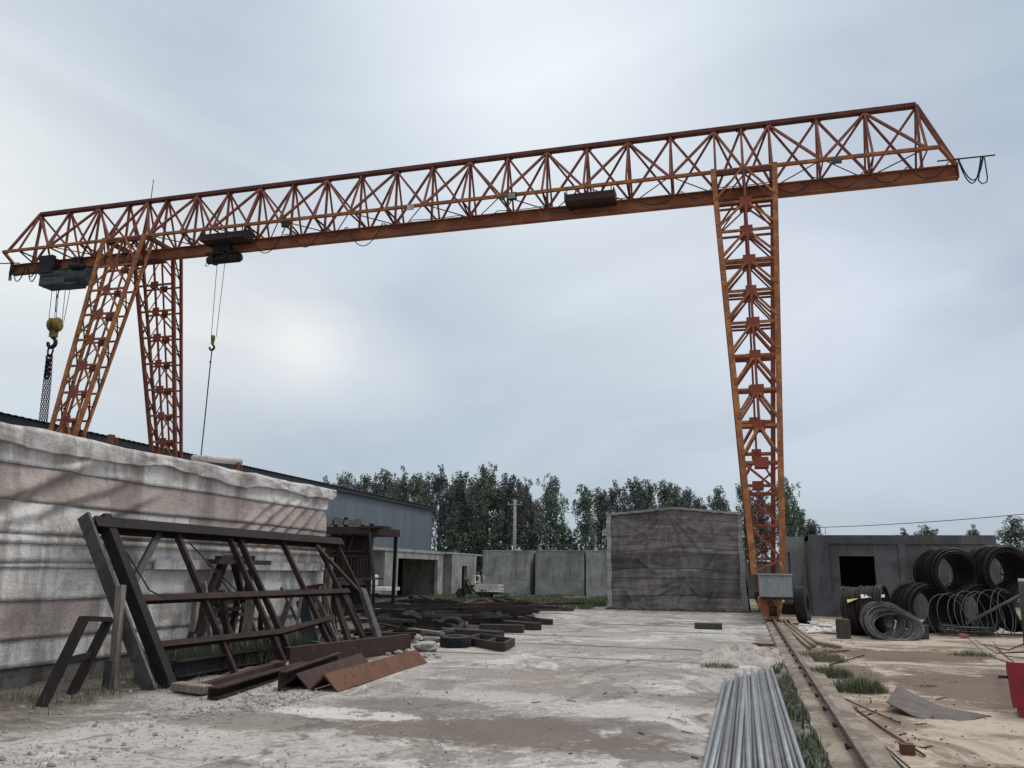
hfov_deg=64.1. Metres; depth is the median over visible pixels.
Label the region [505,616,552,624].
scrap beam
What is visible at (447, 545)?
shrub
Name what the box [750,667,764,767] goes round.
scaffold tube
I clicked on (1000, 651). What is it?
loose wire
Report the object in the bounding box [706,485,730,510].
poplar tree
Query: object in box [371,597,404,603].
scrap beam
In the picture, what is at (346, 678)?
angle iron
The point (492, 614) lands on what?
scrap beam
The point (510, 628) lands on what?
scrap beam
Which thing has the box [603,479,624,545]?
poplar tree
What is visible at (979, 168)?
festoon cable
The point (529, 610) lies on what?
scrap beam
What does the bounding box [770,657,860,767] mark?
grass
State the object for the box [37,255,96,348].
electric hoist
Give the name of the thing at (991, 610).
steel rod
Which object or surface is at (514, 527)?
utility pole
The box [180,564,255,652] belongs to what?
trestle
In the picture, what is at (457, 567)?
concrete module
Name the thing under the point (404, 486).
poplar tree
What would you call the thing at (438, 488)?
poplar tree
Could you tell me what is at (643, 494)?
poplar tree
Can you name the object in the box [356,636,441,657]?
rubble
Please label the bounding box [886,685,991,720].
rubber sheet
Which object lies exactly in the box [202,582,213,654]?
leaning bar
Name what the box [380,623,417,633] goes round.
scrap beam
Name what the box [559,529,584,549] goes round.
shrub
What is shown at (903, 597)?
wire coil
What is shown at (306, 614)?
steel channel
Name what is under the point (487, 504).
poplar tree
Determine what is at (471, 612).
scrap beam
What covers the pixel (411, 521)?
warehouse
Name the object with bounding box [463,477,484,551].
poplar tree
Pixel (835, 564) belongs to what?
concrete module
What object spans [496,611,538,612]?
scrap beam
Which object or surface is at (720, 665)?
weed clump
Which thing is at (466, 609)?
scrap beam
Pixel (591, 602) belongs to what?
grass
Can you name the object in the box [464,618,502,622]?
scrap beam
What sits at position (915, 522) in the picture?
overhead wire
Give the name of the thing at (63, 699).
grass
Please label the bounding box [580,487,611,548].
poplar tree
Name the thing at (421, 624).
scrap beam
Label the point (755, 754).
scaffold tube
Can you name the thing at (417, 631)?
lying bar
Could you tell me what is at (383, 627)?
scrap beam
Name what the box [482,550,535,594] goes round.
concrete module
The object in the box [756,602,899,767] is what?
rail footing
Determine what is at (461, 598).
scrap beam
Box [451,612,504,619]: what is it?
scrap beam
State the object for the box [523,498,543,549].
poplar tree
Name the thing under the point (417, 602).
scrap beam
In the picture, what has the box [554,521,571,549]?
poplar tree
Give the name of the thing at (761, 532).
poplar tree
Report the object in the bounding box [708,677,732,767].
scaffold tube
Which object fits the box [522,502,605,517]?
overhead wire
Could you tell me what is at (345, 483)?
poplar tree
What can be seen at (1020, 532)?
poplar tree
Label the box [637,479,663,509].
poplar tree
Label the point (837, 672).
weed clump
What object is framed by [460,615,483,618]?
scrap beam
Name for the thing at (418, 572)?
concrete module
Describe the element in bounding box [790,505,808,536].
poplar tree
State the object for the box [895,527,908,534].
poplar tree
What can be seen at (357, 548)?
formwork rack
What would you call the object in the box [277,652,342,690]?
channel beam
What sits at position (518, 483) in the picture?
poplar tree
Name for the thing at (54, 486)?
curing shed
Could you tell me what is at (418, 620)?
scrap beam
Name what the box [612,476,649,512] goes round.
poplar tree
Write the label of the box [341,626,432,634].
scrap beam
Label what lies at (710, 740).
scaffold tube
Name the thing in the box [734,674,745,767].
scaffold tube
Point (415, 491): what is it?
poplar tree
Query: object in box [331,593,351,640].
steel channel
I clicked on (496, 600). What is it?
scrap beam
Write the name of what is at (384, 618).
scrap beam
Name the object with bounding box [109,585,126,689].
timber post
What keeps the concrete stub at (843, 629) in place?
on the ground at (586, 736)
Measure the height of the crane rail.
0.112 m
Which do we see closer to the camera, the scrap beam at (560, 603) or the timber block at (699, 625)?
the timber block at (699, 625)
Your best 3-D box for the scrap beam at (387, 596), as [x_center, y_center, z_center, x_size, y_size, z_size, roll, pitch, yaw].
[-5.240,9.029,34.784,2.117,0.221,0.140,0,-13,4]
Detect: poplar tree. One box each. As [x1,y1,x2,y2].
[336,472,355,489]
[351,479,361,489]
[355,474,372,492]
[370,473,388,495]
[373,468,395,496]
[386,465,413,501]
[392,477,400,498]
[409,472,423,503]
[413,471,437,530]
[421,464,461,551]
[436,479,467,551]
[442,471,481,549]
[463,461,512,544]
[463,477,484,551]
[479,490,491,580]
[488,485,512,546]
[490,472,533,549]
[505,476,543,549]
[516,485,540,550]
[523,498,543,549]
[534,473,569,549]
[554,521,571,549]
[571,484,600,549]
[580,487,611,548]
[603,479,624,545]
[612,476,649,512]
[633,479,657,508]
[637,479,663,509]
[654,479,675,508]
[661,483,688,507]
[680,486,699,507]
[689,496,706,508]
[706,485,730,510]
[734,481,759,559]
[743,491,777,561]
[764,476,801,548]
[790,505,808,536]
[797,518,821,535]
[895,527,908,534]
[913,524,939,534]
[965,524,980,534]
[994,516,1023,547]
[1012,526,1023,553]
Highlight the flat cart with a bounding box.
[371,575,399,598]
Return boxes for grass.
[0,668,205,714]
[126,629,321,680]
[383,592,607,614]
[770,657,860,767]
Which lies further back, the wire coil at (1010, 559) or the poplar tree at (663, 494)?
the poplar tree at (663, 494)
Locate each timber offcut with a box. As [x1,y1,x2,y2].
[101,660,115,689]
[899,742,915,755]
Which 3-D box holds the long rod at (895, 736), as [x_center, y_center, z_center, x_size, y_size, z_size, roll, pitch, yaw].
[4.056,3.786,9.211,0.050,0.028,3.689,-2,-13,10]
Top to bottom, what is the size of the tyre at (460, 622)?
0.558 m
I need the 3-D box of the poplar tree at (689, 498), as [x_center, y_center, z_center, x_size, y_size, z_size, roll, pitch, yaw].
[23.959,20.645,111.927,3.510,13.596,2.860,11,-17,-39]
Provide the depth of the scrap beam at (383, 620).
19.50 m
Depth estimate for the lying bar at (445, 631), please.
19.07 m
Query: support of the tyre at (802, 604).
on the ground at (586, 736)
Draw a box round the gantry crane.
[0,102,994,619]
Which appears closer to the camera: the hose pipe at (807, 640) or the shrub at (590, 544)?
the hose pipe at (807, 640)
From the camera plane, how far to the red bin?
9.72 m
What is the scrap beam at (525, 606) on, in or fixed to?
on the scrap beam
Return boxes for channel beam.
[207,661,305,699]
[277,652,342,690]
[285,634,410,664]
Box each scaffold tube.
[701,677,726,767]
[707,681,728,767]
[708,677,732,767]
[714,693,730,767]
[718,680,733,767]
[720,672,737,767]
[726,675,738,767]
[731,676,741,767]
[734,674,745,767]
[739,676,742,754]
[741,715,745,767]
[743,669,751,767]
[747,675,752,767]
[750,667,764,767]
[750,675,758,767]
[753,672,765,767]
[756,673,770,767]
[758,670,774,767]
[759,670,780,767]
[762,671,781,767]
[763,671,786,767]
[765,668,793,767]
[767,668,798,767]
[770,667,805,767]
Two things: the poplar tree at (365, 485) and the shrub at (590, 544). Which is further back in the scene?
the poplar tree at (365, 485)
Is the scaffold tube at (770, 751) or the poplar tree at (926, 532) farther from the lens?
the poplar tree at (926, 532)
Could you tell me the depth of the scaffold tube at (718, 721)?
8.82 m
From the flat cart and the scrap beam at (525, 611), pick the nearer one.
the scrap beam at (525, 611)
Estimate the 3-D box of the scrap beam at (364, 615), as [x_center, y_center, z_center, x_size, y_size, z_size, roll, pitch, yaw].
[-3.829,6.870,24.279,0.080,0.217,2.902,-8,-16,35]
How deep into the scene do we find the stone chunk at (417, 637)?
18.28 m
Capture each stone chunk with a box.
[411,634,422,642]
[413,641,437,651]
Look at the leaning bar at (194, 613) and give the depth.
13.55 m
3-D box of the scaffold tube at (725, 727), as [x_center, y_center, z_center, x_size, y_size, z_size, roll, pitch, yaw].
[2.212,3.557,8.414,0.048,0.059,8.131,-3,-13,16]
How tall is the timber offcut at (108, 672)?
0.433 m
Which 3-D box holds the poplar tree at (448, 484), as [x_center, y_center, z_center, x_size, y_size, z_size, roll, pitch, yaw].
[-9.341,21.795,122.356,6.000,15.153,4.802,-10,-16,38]
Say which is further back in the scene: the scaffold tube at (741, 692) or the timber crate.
the timber crate
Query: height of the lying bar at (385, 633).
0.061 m
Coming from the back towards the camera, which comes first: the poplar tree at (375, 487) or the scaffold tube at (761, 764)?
the poplar tree at (375, 487)
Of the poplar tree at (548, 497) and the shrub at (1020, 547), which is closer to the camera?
the shrub at (1020, 547)
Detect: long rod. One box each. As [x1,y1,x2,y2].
[831,654,864,664]
[844,698,900,723]
[853,706,925,756]
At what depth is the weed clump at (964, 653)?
17.18 m
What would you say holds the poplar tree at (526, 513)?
on the ground at (586, 736)
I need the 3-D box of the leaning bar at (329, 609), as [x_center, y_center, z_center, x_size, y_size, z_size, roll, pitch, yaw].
[-3.823,4.903,17.325,0.549,1.340,0.041,-5,-14,22]
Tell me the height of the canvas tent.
4.673 m
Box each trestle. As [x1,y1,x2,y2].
[35,616,113,707]
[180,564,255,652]
[196,555,255,656]
[279,598,324,634]
[300,583,337,633]
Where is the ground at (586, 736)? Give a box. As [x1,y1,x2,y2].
[0,572,1023,767]
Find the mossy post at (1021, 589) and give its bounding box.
[1018,581,1023,642]
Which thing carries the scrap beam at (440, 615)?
on the scrap beam at (364, 615)
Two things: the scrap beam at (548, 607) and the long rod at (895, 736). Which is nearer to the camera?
the long rod at (895, 736)
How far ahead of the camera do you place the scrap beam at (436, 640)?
18.38 m
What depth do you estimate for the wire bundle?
21.83 m
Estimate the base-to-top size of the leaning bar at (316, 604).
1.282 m
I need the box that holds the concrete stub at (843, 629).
[835,618,850,638]
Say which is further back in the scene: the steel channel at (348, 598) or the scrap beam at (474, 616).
the scrap beam at (474, 616)
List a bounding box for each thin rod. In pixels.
[885,746,910,767]
[888,752,904,767]
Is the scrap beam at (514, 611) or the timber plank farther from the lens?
the scrap beam at (514, 611)
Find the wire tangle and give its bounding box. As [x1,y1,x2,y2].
[927,588,1022,637]
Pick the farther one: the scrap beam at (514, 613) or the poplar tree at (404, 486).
the poplar tree at (404, 486)
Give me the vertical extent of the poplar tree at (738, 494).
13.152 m
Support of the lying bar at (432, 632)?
on the lying bar at (445, 631)
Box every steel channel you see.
[296,597,319,640]
[314,596,338,641]
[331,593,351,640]
[345,595,366,637]
[358,587,381,636]
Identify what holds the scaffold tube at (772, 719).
on the ground at (586, 736)
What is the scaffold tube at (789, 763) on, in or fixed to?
on the scaffold tube
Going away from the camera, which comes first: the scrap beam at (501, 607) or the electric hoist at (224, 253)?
the scrap beam at (501, 607)
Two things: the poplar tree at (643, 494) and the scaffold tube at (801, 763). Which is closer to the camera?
the scaffold tube at (801, 763)
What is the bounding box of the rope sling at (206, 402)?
[200,351,211,461]
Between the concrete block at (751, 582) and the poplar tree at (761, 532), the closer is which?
the concrete block at (751, 582)
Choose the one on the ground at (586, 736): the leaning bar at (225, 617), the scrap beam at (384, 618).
the leaning bar at (225, 617)
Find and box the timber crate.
[471,633,514,651]
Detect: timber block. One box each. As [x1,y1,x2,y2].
[171,681,212,694]
[694,622,721,629]
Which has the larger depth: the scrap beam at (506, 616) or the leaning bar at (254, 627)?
the scrap beam at (506, 616)
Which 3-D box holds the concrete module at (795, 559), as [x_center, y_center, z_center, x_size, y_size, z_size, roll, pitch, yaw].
[15.681,8.765,37.290,6.191,3.380,3.800,-3,-13,15]
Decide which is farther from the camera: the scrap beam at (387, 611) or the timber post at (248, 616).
the scrap beam at (387, 611)
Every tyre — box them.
[397,611,419,626]
[437,616,465,628]
[440,634,470,647]
[794,586,810,623]
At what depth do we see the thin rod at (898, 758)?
7.16 m
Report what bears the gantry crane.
on the crane rail
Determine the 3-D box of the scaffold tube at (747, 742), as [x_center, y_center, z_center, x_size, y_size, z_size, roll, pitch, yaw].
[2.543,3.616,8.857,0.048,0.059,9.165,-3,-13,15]
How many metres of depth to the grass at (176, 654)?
13.15 m
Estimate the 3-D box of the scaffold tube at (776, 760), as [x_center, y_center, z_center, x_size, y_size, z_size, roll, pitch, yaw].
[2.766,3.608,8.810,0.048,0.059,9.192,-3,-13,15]
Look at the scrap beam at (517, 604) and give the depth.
30.92 m
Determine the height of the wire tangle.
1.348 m
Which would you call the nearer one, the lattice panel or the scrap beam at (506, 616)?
the lattice panel
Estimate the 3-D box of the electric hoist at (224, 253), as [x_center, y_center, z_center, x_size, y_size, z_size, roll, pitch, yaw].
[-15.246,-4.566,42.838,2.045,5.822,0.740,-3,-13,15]
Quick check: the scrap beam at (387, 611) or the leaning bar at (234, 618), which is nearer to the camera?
the leaning bar at (234, 618)
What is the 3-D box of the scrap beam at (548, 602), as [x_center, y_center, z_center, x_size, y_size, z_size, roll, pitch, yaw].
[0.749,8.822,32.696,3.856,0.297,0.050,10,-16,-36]
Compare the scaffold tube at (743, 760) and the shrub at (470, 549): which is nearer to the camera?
the scaffold tube at (743, 760)
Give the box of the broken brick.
[959,633,968,638]
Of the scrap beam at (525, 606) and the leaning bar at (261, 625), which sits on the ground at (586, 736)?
the leaning bar at (261, 625)
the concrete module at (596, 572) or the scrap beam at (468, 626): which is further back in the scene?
the concrete module at (596, 572)
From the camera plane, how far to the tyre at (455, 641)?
17.42 m
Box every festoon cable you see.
[8,259,39,281]
[252,157,987,252]
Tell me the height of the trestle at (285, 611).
1.231 m
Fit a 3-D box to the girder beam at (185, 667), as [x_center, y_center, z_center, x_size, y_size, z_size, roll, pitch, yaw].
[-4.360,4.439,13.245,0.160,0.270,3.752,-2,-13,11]
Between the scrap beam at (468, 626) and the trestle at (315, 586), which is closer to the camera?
the trestle at (315, 586)
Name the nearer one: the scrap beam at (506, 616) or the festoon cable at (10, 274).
the scrap beam at (506, 616)
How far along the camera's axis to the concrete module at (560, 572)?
56.83 m
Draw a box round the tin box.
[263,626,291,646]
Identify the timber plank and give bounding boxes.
[207,556,271,564]
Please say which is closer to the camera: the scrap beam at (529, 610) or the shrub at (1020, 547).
the scrap beam at (529, 610)
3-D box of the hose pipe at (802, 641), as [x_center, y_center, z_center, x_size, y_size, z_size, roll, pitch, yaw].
[7.746,6.864,22.606,0.103,0.080,9.793,-2,-13,14]
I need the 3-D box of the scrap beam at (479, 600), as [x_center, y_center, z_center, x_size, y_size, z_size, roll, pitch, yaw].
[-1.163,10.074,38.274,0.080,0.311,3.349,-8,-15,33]
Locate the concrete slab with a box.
[533,553,535,594]
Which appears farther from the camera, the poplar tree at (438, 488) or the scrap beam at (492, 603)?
the poplar tree at (438, 488)
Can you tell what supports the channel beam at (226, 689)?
on the ground at (586, 736)
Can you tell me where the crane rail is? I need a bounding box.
[771,618,877,767]
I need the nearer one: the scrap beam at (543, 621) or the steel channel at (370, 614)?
the steel channel at (370, 614)
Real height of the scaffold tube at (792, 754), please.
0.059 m
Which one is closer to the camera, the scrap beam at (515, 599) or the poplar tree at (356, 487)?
the scrap beam at (515, 599)
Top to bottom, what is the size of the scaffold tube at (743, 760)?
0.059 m
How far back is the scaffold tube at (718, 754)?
7.60 m
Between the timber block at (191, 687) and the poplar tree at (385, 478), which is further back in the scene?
the poplar tree at (385, 478)
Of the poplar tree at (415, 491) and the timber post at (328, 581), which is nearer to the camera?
the timber post at (328, 581)
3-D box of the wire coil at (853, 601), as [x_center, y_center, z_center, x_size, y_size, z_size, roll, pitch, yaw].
[9.945,6.357,22.957,1.200,1.487,1.472,-8,-16,34]
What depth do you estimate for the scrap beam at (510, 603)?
30.64 m
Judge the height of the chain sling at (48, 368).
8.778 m
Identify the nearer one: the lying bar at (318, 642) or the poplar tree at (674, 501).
the lying bar at (318, 642)
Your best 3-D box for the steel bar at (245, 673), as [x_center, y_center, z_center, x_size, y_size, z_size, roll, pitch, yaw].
[-3.960,4.283,12.027,0.120,0.100,3.144,-1,-13,6]
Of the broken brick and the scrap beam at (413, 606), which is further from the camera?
the scrap beam at (413, 606)
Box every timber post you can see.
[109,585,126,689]
[239,599,254,650]
[321,557,333,638]
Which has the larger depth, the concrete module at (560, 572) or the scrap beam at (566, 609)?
the concrete module at (560, 572)
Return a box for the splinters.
[446,639,1015,767]
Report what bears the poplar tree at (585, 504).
on the ground at (586, 736)
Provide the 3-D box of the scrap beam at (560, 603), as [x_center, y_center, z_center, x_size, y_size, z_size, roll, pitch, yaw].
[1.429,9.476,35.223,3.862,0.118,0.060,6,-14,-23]
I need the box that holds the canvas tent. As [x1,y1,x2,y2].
[605,507,750,612]
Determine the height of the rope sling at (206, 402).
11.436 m
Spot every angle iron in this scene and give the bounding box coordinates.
[286,653,367,688]
[309,650,426,691]
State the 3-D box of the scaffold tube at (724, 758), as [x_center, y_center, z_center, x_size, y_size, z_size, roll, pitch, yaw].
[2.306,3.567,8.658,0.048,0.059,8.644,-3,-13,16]
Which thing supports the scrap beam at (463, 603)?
on the scrap beam
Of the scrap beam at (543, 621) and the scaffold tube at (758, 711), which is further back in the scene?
the scrap beam at (543, 621)
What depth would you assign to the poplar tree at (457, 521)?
116.67 m
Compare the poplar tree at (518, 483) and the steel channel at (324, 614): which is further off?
the poplar tree at (518, 483)
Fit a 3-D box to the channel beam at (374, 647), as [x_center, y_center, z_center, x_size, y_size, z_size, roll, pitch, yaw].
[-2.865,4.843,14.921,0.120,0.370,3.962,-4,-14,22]
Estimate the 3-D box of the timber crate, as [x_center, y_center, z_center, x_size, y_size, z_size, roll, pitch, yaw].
[-0.454,5.650,17.924,0.891,0.170,2.546,8,-15,-29]
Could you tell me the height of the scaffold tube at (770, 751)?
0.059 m
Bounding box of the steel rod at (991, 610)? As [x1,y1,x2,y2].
[966,594,1018,624]
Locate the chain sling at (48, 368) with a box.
[39,348,53,421]
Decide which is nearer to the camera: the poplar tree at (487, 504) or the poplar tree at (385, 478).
the poplar tree at (487, 504)
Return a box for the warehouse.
[0,412,434,550]
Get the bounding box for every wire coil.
[839,584,893,635]
[890,582,953,632]
[910,547,979,599]
[945,582,1006,634]
[969,545,1023,598]
[997,580,1021,631]
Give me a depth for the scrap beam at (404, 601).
33.81 m
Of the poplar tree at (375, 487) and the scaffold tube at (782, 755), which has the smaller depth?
the scaffold tube at (782, 755)
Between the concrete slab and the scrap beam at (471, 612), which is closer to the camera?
the scrap beam at (471, 612)
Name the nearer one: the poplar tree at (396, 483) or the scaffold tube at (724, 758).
the scaffold tube at (724, 758)
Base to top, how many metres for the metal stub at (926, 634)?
0.360 m
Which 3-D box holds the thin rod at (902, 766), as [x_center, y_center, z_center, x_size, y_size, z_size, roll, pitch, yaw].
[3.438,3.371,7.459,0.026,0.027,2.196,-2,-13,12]
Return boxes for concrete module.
[371,547,444,598]
[442,552,482,593]
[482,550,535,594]
[535,550,585,595]
[585,550,607,596]
[784,537,806,601]
[804,535,1000,619]
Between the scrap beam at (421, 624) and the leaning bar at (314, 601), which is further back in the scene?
the scrap beam at (421, 624)
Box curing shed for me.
[0,422,336,690]
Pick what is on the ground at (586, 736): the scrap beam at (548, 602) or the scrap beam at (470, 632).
the scrap beam at (470, 632)
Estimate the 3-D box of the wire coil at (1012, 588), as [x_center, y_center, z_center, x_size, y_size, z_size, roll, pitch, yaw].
[14.827,6.483,23.806,1.487,1.487,1.221,1,-13,-2]
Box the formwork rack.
[321,517,399,615]
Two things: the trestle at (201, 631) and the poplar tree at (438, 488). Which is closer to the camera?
the trestle at (201, 631)
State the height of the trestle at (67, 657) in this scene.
1.061 m
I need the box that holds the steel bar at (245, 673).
[187,661,285,693]
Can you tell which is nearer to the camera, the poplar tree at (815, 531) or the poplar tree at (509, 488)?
the poplar tree at (815, 531)
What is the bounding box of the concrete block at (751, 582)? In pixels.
[745,563,779,598]
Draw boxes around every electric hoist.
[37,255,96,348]
[205,243,242,350]
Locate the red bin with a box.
[998,662,1023,717]
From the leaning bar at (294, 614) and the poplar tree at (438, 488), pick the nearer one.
the leaning bar at (294, 614)
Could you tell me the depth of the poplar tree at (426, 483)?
148.53 m
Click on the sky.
(592, 352)
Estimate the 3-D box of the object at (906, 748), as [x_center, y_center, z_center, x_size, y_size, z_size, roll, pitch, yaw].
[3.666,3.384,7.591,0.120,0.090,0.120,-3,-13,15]
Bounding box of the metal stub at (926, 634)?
[920,625,929,639]
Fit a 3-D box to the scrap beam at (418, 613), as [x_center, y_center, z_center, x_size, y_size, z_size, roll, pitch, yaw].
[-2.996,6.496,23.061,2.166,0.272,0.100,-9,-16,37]
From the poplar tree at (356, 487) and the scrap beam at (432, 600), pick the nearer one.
the scrap beam at (432, 600)
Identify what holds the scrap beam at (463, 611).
on the ground at (586, 736)
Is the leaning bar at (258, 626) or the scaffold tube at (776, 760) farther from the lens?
the leaning bar at (258, 626)
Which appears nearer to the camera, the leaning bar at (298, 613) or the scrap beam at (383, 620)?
the leaning bar at (298, 613)
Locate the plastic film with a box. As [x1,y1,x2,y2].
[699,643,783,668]
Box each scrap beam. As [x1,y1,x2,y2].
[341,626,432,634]
[342,603,461,609]
[345,618,412,622]
[346,613,377,616]
[346,618,478,628]
[362,609,408,613]
[364,619,438,629]
[364,621,418,626]
[365,616,415,621]
[371,594,413,598]
[371,596,407,602]
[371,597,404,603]
[375,599,408,603]
[378,611,434,616]
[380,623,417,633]
[390,612,452,627]
[392,622,441,628]
[392,626,406,631]
[406,600,437,603]
[411,626,503,636]
[414,598,460,602]
[416,605,536,610]
[419,638,439,642]
[420,614,471,618]
[421,609,480,618]
[427,601,508,605]
[435,609,495,614]
[440,597,478,600]
[442,608,492,612]
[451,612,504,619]
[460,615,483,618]
[462,600,522,606]
[462,602,531,604]
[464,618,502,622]
[468,620,541,630]
[472,612,501,617]
[475,595,507,601]
[478,607,524,608]
[479,606,559,608]
[479,624,523,632]
[481,611,511,617]
[493,598,503,601]
[494,609,539,619]
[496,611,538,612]
[497,612,531,617]
[502,610,523,613]
[503,598,535,603]
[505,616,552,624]
[506,604,529,605]
[516,609,538,613]
[530,600,566,604]
[535,607,573,610]
[540,603,583,604]
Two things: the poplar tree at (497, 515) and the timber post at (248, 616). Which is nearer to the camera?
the timber post at (248, 616)
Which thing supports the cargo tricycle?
on the ground at (586, 736)
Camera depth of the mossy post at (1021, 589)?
20.14 m
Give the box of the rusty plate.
[751,643,774,646]
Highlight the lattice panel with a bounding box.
[77,512,381,690]
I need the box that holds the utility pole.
[507,499,521,549]
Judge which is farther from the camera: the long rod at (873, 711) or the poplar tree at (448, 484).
the poplar tree at (448, 484)
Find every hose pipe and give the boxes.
[780,621,811,648]
[783,620,816,646]
[786,620,841,648]
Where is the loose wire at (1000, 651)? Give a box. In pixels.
[967,637,1023,661]
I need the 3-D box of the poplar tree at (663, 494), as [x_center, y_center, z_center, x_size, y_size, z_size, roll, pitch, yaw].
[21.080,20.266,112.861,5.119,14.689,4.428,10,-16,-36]
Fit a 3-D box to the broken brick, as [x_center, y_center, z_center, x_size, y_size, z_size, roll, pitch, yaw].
[12.229,6.824,22.134,0.220,0.110,0.120,14,-5,-16]
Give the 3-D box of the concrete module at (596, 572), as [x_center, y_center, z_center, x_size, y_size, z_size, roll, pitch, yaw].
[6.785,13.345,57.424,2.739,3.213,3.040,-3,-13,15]
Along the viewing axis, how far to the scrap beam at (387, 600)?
33.28 m
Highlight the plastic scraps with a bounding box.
[797,621,835,632]
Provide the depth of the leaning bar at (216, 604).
14.32 m
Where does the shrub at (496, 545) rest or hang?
on the ground at (586, 736)
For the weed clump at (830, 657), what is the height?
0.316 m
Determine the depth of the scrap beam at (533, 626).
23.24 m
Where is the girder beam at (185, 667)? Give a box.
[170,643,297,677]
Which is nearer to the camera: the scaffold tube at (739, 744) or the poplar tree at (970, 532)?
the scaffold tube at (739, 744)
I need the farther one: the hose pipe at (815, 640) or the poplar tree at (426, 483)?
the poplar tree at (426, 483)
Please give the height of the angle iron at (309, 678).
0.194 m
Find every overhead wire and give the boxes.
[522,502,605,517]
[785,514,1023,527]
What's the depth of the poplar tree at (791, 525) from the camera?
101.00 m
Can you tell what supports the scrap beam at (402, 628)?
on the ground at (586, 736)
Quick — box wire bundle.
[860,601,924,640]
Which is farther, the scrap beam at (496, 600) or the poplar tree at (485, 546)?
the poplar tree at (485, 546)
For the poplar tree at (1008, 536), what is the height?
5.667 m
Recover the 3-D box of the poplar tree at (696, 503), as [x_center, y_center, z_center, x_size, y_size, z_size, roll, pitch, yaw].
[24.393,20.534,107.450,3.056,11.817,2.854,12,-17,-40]
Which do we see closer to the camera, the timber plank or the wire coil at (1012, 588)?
the timber plank
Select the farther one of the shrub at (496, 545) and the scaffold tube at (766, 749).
the shrub at (496, 545)
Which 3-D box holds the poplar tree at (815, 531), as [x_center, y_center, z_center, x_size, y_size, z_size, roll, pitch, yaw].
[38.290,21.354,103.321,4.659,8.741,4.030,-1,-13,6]
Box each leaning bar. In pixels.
[189,602,199,653]
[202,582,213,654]
[212,589,237,651]
[218,590,233,650]
[230,600,239,632]
[241,602,263,644]
[257,613,260,630]
[259,615,263,641]
[280,586,305,638]
[294,597,302,642]
[311,597,332,637]
[312,586,322,618]
[322,583,337,637]
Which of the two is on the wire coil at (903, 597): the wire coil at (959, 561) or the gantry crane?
the wire coil at (959, 561)
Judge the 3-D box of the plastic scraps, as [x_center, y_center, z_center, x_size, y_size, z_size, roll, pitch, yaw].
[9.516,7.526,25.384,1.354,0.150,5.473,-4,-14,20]
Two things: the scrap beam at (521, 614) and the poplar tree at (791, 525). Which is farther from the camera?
the poplar tree at (791, 525)
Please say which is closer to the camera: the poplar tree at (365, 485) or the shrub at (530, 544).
the shrub at (530, 544)
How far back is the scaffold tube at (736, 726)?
8.62 m
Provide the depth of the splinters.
9.92 m
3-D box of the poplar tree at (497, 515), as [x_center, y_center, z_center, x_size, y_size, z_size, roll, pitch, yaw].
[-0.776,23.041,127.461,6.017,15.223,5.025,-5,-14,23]
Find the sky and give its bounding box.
[0,0,1023,566]
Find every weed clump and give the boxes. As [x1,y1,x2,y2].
[701,661,738,668]
[796,646,847,662]
[807,662,853,678]
[829,672,891,694]
[948,649,995,656]
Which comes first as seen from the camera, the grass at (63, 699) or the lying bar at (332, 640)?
the grass at (63, 699)
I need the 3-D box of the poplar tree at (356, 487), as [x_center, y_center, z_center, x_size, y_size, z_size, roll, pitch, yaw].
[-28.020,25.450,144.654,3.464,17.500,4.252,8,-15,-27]
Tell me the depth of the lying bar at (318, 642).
15.34 m
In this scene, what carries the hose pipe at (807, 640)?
on the ground at (586, 736)
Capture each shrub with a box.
[431,526,460,552]
[455,525,492,583]
[479,517,520,549]
[521,524,561,550]
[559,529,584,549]
[580,526,606,549]
[999,542,1023,606]
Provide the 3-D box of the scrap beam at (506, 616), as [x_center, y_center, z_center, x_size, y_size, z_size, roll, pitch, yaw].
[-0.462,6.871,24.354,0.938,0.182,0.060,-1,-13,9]
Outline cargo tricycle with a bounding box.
[456,575,503,597]
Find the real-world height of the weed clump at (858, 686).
0.289 m
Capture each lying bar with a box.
[295,639,355,649]
[319,637,355,641]
[354,632,415,635]
[386,629,421,632]
[407,628,444,634]
[418,629,454,635]
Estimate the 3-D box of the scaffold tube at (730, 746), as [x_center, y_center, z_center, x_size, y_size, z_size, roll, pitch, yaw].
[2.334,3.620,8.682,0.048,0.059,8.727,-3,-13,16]
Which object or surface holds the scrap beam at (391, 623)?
on the scrap beam at (470, 632)
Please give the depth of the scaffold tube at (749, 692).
9.72 m
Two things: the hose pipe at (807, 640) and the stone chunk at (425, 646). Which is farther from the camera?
the hose pipe at (807, 640)
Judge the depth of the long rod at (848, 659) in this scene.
15.96 m

